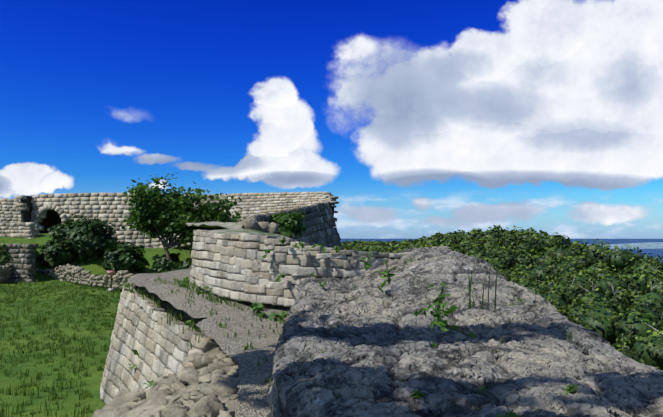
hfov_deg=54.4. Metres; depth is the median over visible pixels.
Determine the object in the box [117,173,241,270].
court tree
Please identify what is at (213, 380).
rubble rocks
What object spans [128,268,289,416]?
gravel walk
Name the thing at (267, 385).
loose walk stones
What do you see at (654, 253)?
sea water
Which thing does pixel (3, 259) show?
wall vines
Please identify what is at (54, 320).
grass blade tips
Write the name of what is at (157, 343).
block wall
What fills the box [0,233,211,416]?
courtyard lawn
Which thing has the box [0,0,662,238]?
sky
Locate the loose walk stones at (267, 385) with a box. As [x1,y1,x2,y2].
[139,277,278,387]
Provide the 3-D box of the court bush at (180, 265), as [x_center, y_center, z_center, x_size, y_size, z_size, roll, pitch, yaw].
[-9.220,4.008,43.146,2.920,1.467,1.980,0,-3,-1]
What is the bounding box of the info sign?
[107,271,115,291]
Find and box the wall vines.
[0,244,12,265]
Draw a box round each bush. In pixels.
[37,240,77,266]
[45,214,124,263]
[99,242,149,275]
[151,253,181,272]
[172,259,191,270]
[272,210,306,237]
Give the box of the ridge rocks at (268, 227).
[235,221,278,233]
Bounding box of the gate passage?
[39,210,61,233]
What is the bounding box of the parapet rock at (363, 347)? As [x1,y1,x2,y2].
[266,246,662,416]
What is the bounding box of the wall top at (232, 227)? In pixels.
[184,222,398,258]
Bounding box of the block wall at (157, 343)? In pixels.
[100,282,219,404]
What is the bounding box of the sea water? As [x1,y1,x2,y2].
[340,239,662,262]
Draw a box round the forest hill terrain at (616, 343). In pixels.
[513,255,662,350]
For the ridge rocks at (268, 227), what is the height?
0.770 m
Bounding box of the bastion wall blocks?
[190,230,409,309]
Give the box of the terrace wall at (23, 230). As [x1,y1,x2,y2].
[0,222,36,238]
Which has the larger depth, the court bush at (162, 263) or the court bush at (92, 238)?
the court bush at (92, 238)
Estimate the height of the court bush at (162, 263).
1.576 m
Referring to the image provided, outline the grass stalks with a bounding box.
[352,275,575,341]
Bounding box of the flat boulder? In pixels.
[120,398,164,416]
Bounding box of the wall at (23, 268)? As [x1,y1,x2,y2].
[0,243,38,281]
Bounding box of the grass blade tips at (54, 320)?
[0,267,284,416]
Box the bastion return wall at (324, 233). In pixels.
[243,201,343,249]
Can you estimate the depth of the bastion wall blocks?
11.80 m
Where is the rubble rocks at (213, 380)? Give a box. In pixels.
[110,347,239,416]
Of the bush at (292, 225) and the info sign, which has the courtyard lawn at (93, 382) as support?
the info sign
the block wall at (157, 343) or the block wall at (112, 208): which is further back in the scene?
the block wall at (112, 208)
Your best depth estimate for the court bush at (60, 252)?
48.81 m
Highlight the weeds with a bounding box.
[120,235,656,416]
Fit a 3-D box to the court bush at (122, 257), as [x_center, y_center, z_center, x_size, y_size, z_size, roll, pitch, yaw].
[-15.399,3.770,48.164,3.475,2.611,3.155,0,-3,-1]
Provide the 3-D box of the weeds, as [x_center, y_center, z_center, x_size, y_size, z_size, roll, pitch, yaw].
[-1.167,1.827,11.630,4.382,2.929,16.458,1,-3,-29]
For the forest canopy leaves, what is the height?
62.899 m
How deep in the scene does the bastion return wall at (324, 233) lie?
37.02 m
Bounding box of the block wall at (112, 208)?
[0,191,338,247]
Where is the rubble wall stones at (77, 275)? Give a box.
[0,263,135,289]
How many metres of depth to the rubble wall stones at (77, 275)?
43.23 m
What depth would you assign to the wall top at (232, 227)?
18.15 m
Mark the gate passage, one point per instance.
(52, 218)
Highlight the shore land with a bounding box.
[584,242,662,248]
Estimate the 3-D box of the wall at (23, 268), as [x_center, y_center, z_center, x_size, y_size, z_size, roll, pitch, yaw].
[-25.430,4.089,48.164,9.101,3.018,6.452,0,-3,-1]
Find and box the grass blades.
[0,271,284,416]
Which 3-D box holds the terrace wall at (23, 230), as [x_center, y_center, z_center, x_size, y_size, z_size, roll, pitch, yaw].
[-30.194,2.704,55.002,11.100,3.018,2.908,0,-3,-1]
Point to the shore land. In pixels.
(652, 245)
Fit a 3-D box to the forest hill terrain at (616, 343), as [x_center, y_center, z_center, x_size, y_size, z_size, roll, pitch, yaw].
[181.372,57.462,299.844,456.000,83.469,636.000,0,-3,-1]
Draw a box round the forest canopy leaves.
[341,225,662,367]

